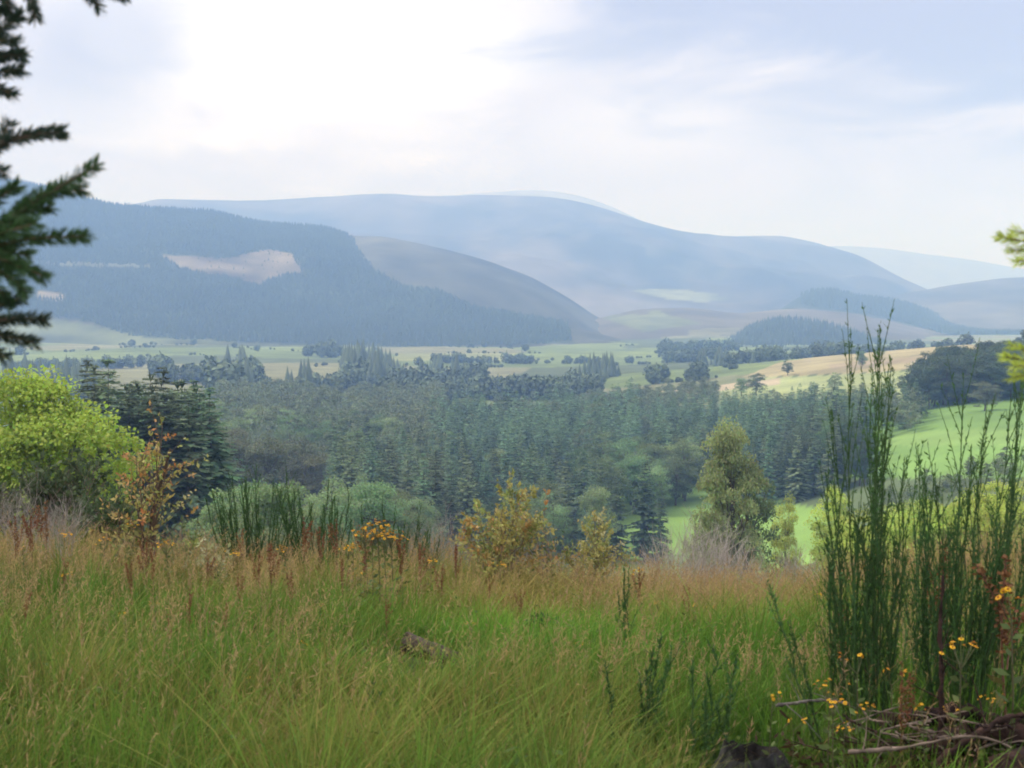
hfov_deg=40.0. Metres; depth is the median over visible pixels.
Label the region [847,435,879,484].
broadleaf tree
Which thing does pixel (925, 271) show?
mountain
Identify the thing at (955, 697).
ragwort plant
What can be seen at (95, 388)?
spruce tree
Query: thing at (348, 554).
ragwort plant
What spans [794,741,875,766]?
dead twig
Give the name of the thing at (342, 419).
spruce tree
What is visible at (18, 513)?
bare shrub
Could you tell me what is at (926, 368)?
broadleaf tree
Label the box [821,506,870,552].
broadleaf tree
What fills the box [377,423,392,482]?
spruce tree
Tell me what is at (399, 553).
dock plant
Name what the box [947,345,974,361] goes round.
broadleaf tree
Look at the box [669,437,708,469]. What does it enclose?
broadleaf tree
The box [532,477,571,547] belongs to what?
broadleaf tree
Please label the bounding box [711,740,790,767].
tree stump
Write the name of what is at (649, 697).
broom bush
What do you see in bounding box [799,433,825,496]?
spruce tree
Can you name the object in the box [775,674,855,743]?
fallen branch
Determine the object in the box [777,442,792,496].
spruce tree
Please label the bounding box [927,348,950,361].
broadleaf tree
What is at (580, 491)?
spruce tree
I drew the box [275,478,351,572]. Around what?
broom bush
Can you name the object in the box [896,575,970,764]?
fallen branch
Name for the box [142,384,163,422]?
spruce tree
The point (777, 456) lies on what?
spruce tree
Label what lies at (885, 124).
sky
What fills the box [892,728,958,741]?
dead twig
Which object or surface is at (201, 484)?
spruce tree
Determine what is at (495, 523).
broadleaf tree
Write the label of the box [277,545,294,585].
ragwort plant
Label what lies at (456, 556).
dock plant
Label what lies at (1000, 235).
larch tree
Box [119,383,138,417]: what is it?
spruce tree
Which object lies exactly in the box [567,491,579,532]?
broadleaf tree
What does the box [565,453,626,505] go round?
broadleaf tree
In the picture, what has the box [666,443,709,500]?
broadleaf tree
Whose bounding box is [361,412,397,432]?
broadleaf tree
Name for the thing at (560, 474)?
spruce tree
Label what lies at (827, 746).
ragwort plant
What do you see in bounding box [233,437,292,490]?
broadleaf tree
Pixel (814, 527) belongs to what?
broadleaf tree
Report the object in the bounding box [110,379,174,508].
spruce tree
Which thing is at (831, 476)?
spruce tree
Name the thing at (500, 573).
ragwort plant
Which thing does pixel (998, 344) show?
broadleaf tree
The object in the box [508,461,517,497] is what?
spruce tree
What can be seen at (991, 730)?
dead twig
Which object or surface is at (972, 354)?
broadleaf tree
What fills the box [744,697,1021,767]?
dead bracken
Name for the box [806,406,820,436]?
spruce tree
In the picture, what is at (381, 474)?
spruce tree
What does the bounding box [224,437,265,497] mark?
broadleaf tree
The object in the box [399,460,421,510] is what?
spruce tree
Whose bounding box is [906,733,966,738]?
dead twig
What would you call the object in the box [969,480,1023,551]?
broadleaf tree
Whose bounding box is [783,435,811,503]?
spruce tree
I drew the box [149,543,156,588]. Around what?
dock plant
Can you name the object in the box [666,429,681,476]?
spruce tree
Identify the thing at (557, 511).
broadleaf tree
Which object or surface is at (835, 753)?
ragwort plant
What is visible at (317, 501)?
broadleaf tree
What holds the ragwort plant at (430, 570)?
on the meadow
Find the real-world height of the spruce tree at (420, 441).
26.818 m
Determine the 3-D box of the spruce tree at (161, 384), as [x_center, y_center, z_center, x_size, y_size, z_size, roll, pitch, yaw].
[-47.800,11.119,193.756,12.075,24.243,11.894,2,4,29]
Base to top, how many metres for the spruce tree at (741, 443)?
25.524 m
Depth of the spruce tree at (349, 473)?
329.60 m
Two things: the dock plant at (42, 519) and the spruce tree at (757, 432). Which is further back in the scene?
the spruce tree at (757, 432)
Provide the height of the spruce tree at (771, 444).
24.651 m
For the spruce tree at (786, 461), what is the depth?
474.31 m
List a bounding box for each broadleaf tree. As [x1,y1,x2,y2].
[0,364,162,542]
[176,487,264,559]
[198,478,297,539]
[207,400,233,426]
[213,509,293,561]
[218,416,251,444]
[220,427,252,445]
[224,431,262,482]
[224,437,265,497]
[232,409,267,439]
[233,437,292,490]
[241,444,262,487]
[242,404,278,438]
[243,404,271,422]
[244,479,328,554]
[258,443,302,485]
[269,438,307,468]
[272,408,296,430]
[273,507,348,562]
[274,452,327,506]
[278,414,311,440]
[284,437,333,503]
[295,475,361,542]
[300,455,330,494]
[303,487,362,531]
[305,511,359,548]
[307,420,334,452]
[311,422,348,455]
[333,480,412,553]
[337,409,368,432]
[342,472,380,498]
[343,428,371,464]
[353,451,382,474]
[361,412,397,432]
[361,487,419,559]
[362,493,438,562]
[365,419,393,442]
[365,499,414,557]
[378,417,404,440]
[394,489,427,528]
[406,499,439,554]
[410,496,447,551]
[411,444,435,466]
[429,436,451,456]
[445,479,487,545]
[455,450,486,496]
[475,461,489,493]
[481,496,510,546]
[481,504,494,513]
[485,447,507,475]
[488,507,511,547]
[492,485,514,511]
[500,479,540,548]
[507,493,552,561]
[519,450,548,477]
[524,506,556,560]
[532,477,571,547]
[532,489,572,559]
[564,472,585,508]
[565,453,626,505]
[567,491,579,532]
[574,484,620,552]
[579,455,634,511]
[580,431,625,458]
[586,446,625,466]
[602,437,638,461]
[603,440,633,497]
[613,455,652,510]
[618,453,657,501]
[623,453,672,507]
[625,440,648,452]
[627,446,673,503]
[630,429,665,458]
[632,442,665,466]
[655,456,698,505]
[656,448,670,459]
[658,435,696,479]
[659,439,706,497]
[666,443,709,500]
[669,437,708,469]
[680,521,723,578]
[688,415,770,583]
[688,435,705,452]
[701,467,785,583]
[734,378,748,393]
[744,373,767,393]
[765,491,802,577]
[778,426,815,472]
[781,359,793,374]
[792,439,816,481]
[801,439,831,485]
[803,484,853,565]
[807,382,821,392]
[810,522,868,577]
[816,420,834,462]
[820,390,851,422]
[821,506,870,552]
[826,372,842,388]
[826,415,851,453]
[833,529,874,574]
[837,416,877,482]
[839,427,880,485]
[845,394,876,427]
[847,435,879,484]
[855,350,868,367]
[867,498,947,569]
[868,511,915,554]
[870,498,920,533]
[885,523,923,565]
[894,517,931,542]
[895,364,932,397]
[898,359,936,394]
[904,499,941,540]
[906,352,932,372]
[909,367,949,408]
[916,365,943,406]
[921,504,953,552]
[922,355,963,404]
[923,360,961,405]
[925,355,949,402]
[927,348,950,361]
[928,345,949,357]
[932,503,985,549]
[936,345,975,356]
[937,492,988,543]
[941,488,1023,558]
[945,364,979,404]
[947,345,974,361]
[948,352,973,395]
[948,353,989,402]
[954,356,968,401]
[957,347,976,358]
[962,350,988,399]
[964,352,1005,389]
[967,355,1007,399]
[967,381,1001,410]
[968,351,1017,400]
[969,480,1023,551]
[974,340,1000,351]
[976,341,993,349]
[977,343,1008,393]
[982,348,1001,394]
[985,341,1022,358]
[991,345,1020,358]
[998,477,1023,539]
[1000,359,1019,397]
[1003,361,1023,398]
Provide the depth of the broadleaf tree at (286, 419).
618.88 m
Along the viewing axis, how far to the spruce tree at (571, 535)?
395.24 m
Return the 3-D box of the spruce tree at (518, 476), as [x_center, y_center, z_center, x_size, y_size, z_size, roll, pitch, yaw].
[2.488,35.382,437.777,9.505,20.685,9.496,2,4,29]
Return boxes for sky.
[0,0,1023,268]
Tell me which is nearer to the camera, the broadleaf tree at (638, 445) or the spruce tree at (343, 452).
the spruce tree at (343, 452)
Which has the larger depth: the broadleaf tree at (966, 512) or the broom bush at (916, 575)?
the broadleaf tree at (966, 512)
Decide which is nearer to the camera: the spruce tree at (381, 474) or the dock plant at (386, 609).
the dock plant at (386, 609)
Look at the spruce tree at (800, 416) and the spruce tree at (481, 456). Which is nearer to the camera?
the spruce tree at (800, 416)
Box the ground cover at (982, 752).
[0,554,1022,767]
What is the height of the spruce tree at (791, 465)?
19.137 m
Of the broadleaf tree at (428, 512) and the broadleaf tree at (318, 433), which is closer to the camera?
the broadleaf tree at (428, 512)
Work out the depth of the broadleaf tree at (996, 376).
585.01 m
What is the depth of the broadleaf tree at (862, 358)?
959.40 m
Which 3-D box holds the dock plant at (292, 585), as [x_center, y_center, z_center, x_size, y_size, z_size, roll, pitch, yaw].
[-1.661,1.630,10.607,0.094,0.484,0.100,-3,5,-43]
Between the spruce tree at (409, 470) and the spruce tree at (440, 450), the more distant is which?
the spruce tree at (440, 450)
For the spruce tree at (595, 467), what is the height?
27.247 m
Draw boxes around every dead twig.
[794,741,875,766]
[827,717,860,743]
[841,737,883,746]
[842,714,877,734]
[847,702,908,728]
[857,703,888,722]
[868,710,927,725]
[871,741,937,749]
[880,711,967,737]
[882,740,912,752]
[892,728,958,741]
[892,745,969,763]
[894,730,908,742]
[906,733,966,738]
[908,720,934,733]
[913,728,935,736]
[918,711,998,732]
[961,722,1006,731]
[974,740,1006,751]
[1001,723,1014,730]
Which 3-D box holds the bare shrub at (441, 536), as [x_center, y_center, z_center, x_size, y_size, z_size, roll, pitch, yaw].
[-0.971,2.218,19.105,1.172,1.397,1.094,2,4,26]
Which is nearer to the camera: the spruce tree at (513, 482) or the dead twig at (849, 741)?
the dead twig at (849, 741)
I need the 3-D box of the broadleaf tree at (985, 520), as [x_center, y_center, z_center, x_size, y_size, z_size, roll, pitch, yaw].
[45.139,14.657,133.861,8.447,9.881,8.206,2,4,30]
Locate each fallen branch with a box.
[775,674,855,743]
[848,714,1016,767]
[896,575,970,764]
[931,676,1023,767]
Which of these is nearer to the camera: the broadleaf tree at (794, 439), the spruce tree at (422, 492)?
the spruce tree at (422, 492)
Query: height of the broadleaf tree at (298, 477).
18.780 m
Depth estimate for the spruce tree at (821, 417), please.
525.94 m
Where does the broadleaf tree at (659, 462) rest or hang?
on the valley
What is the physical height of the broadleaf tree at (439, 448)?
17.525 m
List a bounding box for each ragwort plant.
[59,530,71,560]
[60,571,72,623]
[96,537,110,583]
[127,521,143,568]
[156,539,174,586]
[209,562,224,597]
[224,550,239,587]
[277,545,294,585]
[339,544,355,595]
[345,543,362,600]
[351,525,376,606]
[352,572,364,606]
[361,528,383,605]
[365,518,389,605]
[372,530,395,607]
[380,527,403,604]
[394,535,411,599]
[425,559,436,591]
[493,561,505,594]
[633,567,643,607]
[762,691,782,757]
[787,717,806,767]
[812,678,849,767]
[821,691,846,767]
[836,721,853,767]
[838,652,868,763]
[855,702,875,767]
[883,668,906,766]
[914,703,932,767]
[939,637,977,767]
[943,706,958,765]
[978,692,1005,757]
[992,587,1023,749]
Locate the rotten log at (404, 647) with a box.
[399,632,457,666]
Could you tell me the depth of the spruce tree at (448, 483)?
379.28 m
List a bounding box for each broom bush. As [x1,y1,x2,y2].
[203,461,313,574]
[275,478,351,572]
[348,500,428,573]
[361,681,402,752]
[395,521,440,576]
[601,630,684,767]
[614,562,637,645]
[685,637,741,767]
[766,580,825,767]
[814,477,882,739]
[817,299,948,763]
[884,440,966,704]
[899,339,1023,733]
[960,355,1023,747]
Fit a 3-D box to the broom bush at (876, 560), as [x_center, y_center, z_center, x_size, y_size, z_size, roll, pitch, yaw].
[1.549,0.651,5.928,0.558,2.020,0.428,0,3,0]
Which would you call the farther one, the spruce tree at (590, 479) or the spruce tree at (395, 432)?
the spruce tree at (395, 432)
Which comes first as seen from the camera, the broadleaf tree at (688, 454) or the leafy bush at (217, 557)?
the leafy bush at (217, 557)
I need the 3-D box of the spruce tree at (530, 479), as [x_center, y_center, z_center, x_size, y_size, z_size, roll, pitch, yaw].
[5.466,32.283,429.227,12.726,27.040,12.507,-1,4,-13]
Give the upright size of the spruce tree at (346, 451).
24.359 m
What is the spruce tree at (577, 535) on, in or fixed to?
on the valley
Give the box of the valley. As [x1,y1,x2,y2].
[0,334,1023,583]
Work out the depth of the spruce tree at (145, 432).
177.34 m
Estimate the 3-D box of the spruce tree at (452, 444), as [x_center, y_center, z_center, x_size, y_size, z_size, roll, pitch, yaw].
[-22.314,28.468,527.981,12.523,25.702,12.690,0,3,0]
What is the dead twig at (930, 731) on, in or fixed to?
on the dead twig at (920, 731)
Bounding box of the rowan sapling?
[89,401,208,579]
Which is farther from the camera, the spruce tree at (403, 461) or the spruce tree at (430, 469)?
the spruce tree at (403, 461)
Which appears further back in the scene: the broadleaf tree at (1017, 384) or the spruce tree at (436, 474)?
the broadleaf tree at (1017, 384)
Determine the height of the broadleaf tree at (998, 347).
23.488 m
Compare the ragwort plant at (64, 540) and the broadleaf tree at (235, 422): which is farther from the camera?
the broadleaf tree at (235, 422)
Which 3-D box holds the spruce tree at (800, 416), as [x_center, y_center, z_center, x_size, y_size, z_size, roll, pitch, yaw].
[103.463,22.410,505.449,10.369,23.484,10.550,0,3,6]
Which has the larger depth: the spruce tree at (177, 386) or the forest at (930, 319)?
the forest at (930, 319)
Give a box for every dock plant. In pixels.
[7,516,25,593]
[21,511,34,585]
[23,588,32,619]
[33,500,49,578]
[61,558,72,589]
[124,560,134,614]
[137,537,152,596]
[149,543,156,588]
[186,588,193,644]
[206,555,215,593]
[222,599,228,652]
[236,528,245,572]
[236,573,244,611]
[249,550,263,610]
[261,543,281,601]
[286,569,293,612]
[300,517,312,581]
[315,527,324,581]
[328,519,338,574]
[339,559,349,601]
[355,530,373,599]
[383,599,392,651]
[395,535,408,602]
[418,543,430,606]
[432,563,447,618]
[452,543,462,593]
[485,574,494,605]
[514,589,525,617]
[632,568,645,609]
[682,585,690,619]
[834,607,851,722]
[898,662,916,767]
[922,542,957,687]
[971,554,1023,714]
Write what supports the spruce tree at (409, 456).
on the valley
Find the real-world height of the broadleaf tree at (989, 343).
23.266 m
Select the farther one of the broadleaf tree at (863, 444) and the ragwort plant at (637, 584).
the broadleaf tree at (863, 444)
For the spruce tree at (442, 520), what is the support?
on the valley
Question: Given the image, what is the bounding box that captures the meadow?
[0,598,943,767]
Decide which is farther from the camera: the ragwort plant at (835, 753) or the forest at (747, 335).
the forest at (747, 335)
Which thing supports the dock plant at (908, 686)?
on the meadow
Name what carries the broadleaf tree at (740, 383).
on the valley
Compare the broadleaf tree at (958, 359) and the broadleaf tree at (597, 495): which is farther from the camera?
the broadleaf tree at (958, 359)
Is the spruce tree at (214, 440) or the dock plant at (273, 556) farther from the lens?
the spruce tree at (214, 440)
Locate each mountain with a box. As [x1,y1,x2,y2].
[136,194,926,317]
[466,190,635,218]
[829,246,1023,288]
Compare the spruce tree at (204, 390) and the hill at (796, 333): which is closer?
the spruce tree at (204, 390)
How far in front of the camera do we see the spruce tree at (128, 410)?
178.53 m
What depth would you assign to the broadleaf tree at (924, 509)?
183.89 m
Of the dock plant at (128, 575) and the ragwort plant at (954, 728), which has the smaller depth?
the ragwort plant at (954, 728)
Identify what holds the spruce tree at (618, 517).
on the valley
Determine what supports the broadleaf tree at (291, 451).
on the valley
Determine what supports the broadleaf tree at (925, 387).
on the valley
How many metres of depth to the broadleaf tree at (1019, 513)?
174.42 m
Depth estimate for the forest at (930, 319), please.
4080.36 m
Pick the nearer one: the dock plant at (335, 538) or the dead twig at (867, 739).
the dead twig at (867, 739)
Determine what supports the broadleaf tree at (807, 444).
on the valley
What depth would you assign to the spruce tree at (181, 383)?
186.47 m
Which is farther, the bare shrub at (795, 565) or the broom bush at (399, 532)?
the bare shrub at (795, 565)
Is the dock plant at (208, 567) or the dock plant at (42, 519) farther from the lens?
the dock plant at (42, 519)
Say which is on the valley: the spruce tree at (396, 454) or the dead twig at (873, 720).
the spruce tree at (396, 454)
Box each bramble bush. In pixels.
[449,468,558,585]
[514,489,580,596]
[557,506,638,585]
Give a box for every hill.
[0,183,622,347]
[595,308,1014,339]
[752,320,840,343]
[780,293,1016,334]
[893,277,1023,329]
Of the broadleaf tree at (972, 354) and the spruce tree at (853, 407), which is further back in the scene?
the broadleaf tree at (972, 354)
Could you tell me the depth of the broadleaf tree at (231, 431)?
441.41 m
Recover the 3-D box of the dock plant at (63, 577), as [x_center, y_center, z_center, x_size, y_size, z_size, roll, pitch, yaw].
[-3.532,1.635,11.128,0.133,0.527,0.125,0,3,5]
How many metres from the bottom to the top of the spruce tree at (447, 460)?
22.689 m
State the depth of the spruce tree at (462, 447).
483.90 m
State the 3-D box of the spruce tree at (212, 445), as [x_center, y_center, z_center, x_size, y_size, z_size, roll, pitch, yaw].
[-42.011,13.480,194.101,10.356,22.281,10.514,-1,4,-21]
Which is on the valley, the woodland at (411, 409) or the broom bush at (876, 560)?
the woodland at (411, 409)
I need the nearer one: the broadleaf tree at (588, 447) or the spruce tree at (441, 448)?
the spruce tree at (441, 448)
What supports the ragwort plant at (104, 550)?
on the meadow
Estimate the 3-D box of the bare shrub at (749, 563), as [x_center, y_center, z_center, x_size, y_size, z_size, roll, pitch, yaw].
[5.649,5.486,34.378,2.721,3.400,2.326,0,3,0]
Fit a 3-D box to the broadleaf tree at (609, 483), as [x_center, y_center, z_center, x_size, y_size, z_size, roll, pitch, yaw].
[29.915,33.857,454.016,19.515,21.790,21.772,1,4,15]
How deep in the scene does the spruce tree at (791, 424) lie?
517.46 m
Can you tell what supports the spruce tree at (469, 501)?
on the valley
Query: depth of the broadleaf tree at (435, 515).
316.93 m
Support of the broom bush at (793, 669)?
on the meadow
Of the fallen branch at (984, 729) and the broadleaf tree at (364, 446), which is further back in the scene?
the broadleaf tree at (364, 446)
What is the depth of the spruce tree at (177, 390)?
210.29 m
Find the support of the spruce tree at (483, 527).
on the valley
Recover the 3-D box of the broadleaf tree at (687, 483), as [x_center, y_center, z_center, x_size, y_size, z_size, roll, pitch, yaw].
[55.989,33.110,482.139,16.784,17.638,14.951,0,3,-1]
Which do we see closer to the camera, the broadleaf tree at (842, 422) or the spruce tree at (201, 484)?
the spruce tree at (201, 484)
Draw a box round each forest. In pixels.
[0,177,571,346]
[175,250,288,281]
[724,313,886,345]
[800,286,1020,334]
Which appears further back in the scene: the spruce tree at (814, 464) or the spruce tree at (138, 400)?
the spruce tree at (814, 464)
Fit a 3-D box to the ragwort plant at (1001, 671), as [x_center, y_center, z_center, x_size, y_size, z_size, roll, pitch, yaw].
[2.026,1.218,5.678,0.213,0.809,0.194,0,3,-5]
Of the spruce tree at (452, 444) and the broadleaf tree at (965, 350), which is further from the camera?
the broadleaf tree at (965, 350)
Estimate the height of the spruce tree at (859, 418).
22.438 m
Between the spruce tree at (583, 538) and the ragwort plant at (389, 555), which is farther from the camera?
the spruce tree at (583, 538)
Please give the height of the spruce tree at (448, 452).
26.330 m
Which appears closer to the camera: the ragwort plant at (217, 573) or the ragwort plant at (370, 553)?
the ragwort plant at (217, 573)
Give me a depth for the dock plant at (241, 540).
15.15 m
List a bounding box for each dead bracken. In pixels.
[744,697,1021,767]
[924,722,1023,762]
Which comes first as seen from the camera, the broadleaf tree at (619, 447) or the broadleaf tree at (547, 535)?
the broadleaf tree at (547, 535)
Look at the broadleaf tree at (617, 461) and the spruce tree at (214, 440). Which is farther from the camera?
the broadleaf tree at (617, 461)
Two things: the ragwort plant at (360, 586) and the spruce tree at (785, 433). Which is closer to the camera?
the ragwort plant at (360, 586)
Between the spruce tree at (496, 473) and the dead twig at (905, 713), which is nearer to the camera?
the dead twig at (905, 713)
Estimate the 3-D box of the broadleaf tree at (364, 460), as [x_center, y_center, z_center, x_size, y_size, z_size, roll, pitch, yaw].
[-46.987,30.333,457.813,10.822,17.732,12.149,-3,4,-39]
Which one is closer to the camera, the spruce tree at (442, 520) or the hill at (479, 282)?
the spruce tree at (442, 520)
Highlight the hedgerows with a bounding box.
[0,329,1023,396]
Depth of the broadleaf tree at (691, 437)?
552.92 m
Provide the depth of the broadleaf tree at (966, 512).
151.21 m
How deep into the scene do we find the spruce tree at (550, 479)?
421.37 m
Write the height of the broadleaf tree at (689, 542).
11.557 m
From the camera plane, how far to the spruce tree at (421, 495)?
343.59 m
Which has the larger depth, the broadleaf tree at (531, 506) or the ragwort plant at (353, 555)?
the broadleaf tree at (531, 506)
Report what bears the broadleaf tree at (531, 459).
on the valley
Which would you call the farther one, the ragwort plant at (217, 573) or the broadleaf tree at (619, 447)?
the broadleaf tree at (619, 447)
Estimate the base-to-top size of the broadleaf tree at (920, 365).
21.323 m
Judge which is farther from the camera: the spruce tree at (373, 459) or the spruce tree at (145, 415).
the spruce tree at (373, 459)
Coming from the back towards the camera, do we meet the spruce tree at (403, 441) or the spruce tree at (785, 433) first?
the spruce tree at (785, 433)
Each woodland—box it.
[0,337,905,402]
[210,345,1023,513]
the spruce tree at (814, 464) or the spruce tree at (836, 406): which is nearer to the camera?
the spruce tree at (814, 464)
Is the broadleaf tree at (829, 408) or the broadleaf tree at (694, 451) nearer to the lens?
the broadleaf tree at (694, 451)
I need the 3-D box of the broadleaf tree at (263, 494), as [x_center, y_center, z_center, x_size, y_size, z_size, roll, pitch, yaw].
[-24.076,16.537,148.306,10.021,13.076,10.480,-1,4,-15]
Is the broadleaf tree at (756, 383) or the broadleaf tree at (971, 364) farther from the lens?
the broadleaf tree at (756, 383)
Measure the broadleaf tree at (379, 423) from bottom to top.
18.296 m
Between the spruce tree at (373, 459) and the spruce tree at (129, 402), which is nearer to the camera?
the spruce tree at (129, 402)
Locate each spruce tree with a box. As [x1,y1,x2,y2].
[0,0,130,367]
[71,360,110,479]
[71,363,116,504]
[80,358,135,508]
[84,369,136,465]
[85,383,109,407]
[99,383,174,545]
[103,398,122,453]
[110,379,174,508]
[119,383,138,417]
[121,371,193,550]
[121,387,142,424]
[124,384,166,434]
[131,392,207,538]
[132,399,159,448]
[134,396,160,435]
[138,366,208,539]
[139,387,222,550]
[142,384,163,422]
[147,379,179,449]
[148,390,202,474]
[165,388,186,422]
[166,380,201,440]
[168,379,217,521]
[175,404,225,499]
[178,407,220,542]
[181,380,236,498]
[181,385,243,499]
[190,387,247,506]
[190,400,237,501]
[200,401,241,490]
[200,403,237,490]
[206,411,242,500]
[315,416,341,478]
[319,435,340,491]
[322,436,345,487]
[325,441,348,488]
[325,465,339,500]
[328,418,352,465]
[328,436,355,503]
[337,434,362,489]
[339,436,351,469]
[343,446,365,490]
[350,418,363,458]
[357,435,372,481]
[360,434,379,484]
[361,416,377,450]
[363,440,380,482]
[366,444,378,470]
[370,427,382,458]
[370,451,389,495]
[372,453,395,495]
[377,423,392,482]
[378,440,403,499]
[386,438,407,489]
[387,439,403,491]
[388,430,412,475]
[389,431,400,463]
[389,442,401,472]
[398,446,407,481]
[399,438,418,493]
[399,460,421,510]
[401,434,417,473]
[401,435,420,488]
[409,449,424,498]
[413,454,436,542]
[414,425,428,464]
[416,452,434,527]
[418,446,446,517]
[424,452,455,534]
[428,450,446,508]
[428,492,452,559]
[435,428,446,461]
[435,447,447,501]
[437,435,446,478]
[440,475,467,556]
[441,454,450,491]
[441,482,457,537]
[442,438,455,473]
[443,455,463,506]
[446,426,462,464]
[447,455,485,558]
[452,442,474,490]
[456,433,471,466]
[458,428,477,462]
[466,438,479,463]
[467,459,477,485]
[475,500,491,563]
[476,450,484,490]
[480,453,496,504]
[484,443,499,497]
[486,451,504,500]
[495,438,517,489]
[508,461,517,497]
[513,434,528,465]
[513,435,531,482]
[513,465,523,487]
[518,447,540,506]
[524,445,543,495]
[532,454,547,482]
[540,457,561,505]
[550,447,562,485]
[553,460,565,490]
[557,461,577,549]
[558,482,576,544]
[561,442,573,482]
[568,451,597,542]
[571,491,587,553]
[577,490,591,554]
[578,473,595,518]
[581,465,598,533]
[582,446,608,506]
[586,470,617,560]
[591,448,608,479]
[607,475,629,560]
[623,462,669,561]
[652,484,673,555]
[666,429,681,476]
[695,428,711,478]
[732,423,748,473]
[738,443,755,501]
[743,414,754,446]
[744,419,756,453]
[746,419,763,454]
[751,433,764,492]
[753,417,772,472]
[755,440,779,501]
[759,419,777,466]
[759,439,770,478]
[762,448,781,496]
[772,440,784,491]
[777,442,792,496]
[778,434,794,496]
[780,418,791,456]
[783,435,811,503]
[783,443,805,497]
[785,408,796,447]
[786,415,806,478]
[797,415,807,440]
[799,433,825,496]
[805,402,825,472]
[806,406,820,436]
[815,421,851,491]
[817,407,825,426]
[821,396,837,439]
[828,416,847,485]
[832,393,842,419]
[850,394,858,429]
[852,377,871,434]
[853,401,866,438]
[855,397,876,445]
[856,384,872,429]
[895,383,913,429]
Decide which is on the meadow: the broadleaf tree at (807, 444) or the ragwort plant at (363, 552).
the ragwort plant at (363, 552)
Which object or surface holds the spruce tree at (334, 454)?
on the valley
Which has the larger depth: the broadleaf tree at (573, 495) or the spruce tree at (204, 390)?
the broadleaf tree at (573, 495)
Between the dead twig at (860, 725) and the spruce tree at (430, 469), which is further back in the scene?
the spruce tree at (430, 469)
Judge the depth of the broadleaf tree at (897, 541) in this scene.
141.21 m
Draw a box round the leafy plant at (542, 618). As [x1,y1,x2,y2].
[524,612,564,631]
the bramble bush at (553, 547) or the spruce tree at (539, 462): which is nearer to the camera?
the bramble bush at (553, 547)
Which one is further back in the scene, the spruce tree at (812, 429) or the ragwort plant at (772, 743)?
the spruce tree at (812, 429)
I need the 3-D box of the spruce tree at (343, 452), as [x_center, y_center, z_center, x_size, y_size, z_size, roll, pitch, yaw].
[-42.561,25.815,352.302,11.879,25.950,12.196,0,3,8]
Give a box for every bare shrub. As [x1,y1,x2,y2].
[0,473,79,562]
[32,487,102,561]
[395,501,479,571]
[616,501,745,593]
[623,525,724,588]
[677,514,779,585]
[704,540,785,590]
[741,542,824,589]
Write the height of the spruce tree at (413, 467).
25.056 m
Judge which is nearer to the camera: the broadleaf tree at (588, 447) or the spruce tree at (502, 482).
the spruce tree at (502, 482)
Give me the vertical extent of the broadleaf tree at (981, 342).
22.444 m
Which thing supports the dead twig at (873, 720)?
on the dead twig at (848, 723)
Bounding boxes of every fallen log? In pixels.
[876,701,1023,728]
[985,746,1023,767]
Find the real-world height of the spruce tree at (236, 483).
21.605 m
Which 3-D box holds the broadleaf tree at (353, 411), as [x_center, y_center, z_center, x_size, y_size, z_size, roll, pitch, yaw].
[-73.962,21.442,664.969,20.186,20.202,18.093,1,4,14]
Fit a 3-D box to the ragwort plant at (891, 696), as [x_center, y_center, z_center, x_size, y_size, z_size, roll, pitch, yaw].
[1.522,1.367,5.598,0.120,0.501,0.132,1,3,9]
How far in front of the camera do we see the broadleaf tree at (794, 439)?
485.36 m
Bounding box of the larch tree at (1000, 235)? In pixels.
[989,222,1023,381]
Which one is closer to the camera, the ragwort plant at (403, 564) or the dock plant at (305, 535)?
the ragwort plant at (403, 564)
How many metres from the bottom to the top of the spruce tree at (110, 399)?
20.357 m
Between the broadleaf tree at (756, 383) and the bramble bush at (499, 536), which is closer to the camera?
the bramble bush at (499, 536)
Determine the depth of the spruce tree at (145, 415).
185.22 m
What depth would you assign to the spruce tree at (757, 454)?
491.65 m
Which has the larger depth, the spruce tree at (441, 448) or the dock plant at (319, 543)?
the spruce tree at (441, 448)
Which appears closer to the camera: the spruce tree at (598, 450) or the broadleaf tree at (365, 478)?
the broadleaf tree at (365, 478)
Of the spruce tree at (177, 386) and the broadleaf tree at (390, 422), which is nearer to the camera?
the spruce tree at (177, 386)
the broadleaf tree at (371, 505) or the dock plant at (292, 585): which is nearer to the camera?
the dock plant at (292, 585)
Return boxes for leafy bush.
[0,478,34,540]
[8,443,120,548]
[69,472,163,549]
[156,516,223,571]
[173,532,232,591]
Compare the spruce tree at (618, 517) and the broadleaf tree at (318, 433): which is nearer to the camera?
the spruce tree at (618, 517)
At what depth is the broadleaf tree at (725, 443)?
152.14 m
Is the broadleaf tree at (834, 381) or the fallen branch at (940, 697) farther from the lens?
the broadleaf tree at (834, 381)
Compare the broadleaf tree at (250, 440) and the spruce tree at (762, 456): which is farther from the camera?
the spruce tree at (762, 456)
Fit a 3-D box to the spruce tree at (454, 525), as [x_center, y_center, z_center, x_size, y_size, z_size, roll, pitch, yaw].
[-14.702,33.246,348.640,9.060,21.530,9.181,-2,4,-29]
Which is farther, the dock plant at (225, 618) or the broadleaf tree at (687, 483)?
the broadleaf tree at (687, 483)
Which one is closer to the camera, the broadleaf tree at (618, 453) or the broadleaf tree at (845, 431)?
the broadleaf tree at (845, 431)
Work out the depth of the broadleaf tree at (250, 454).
410.24 m

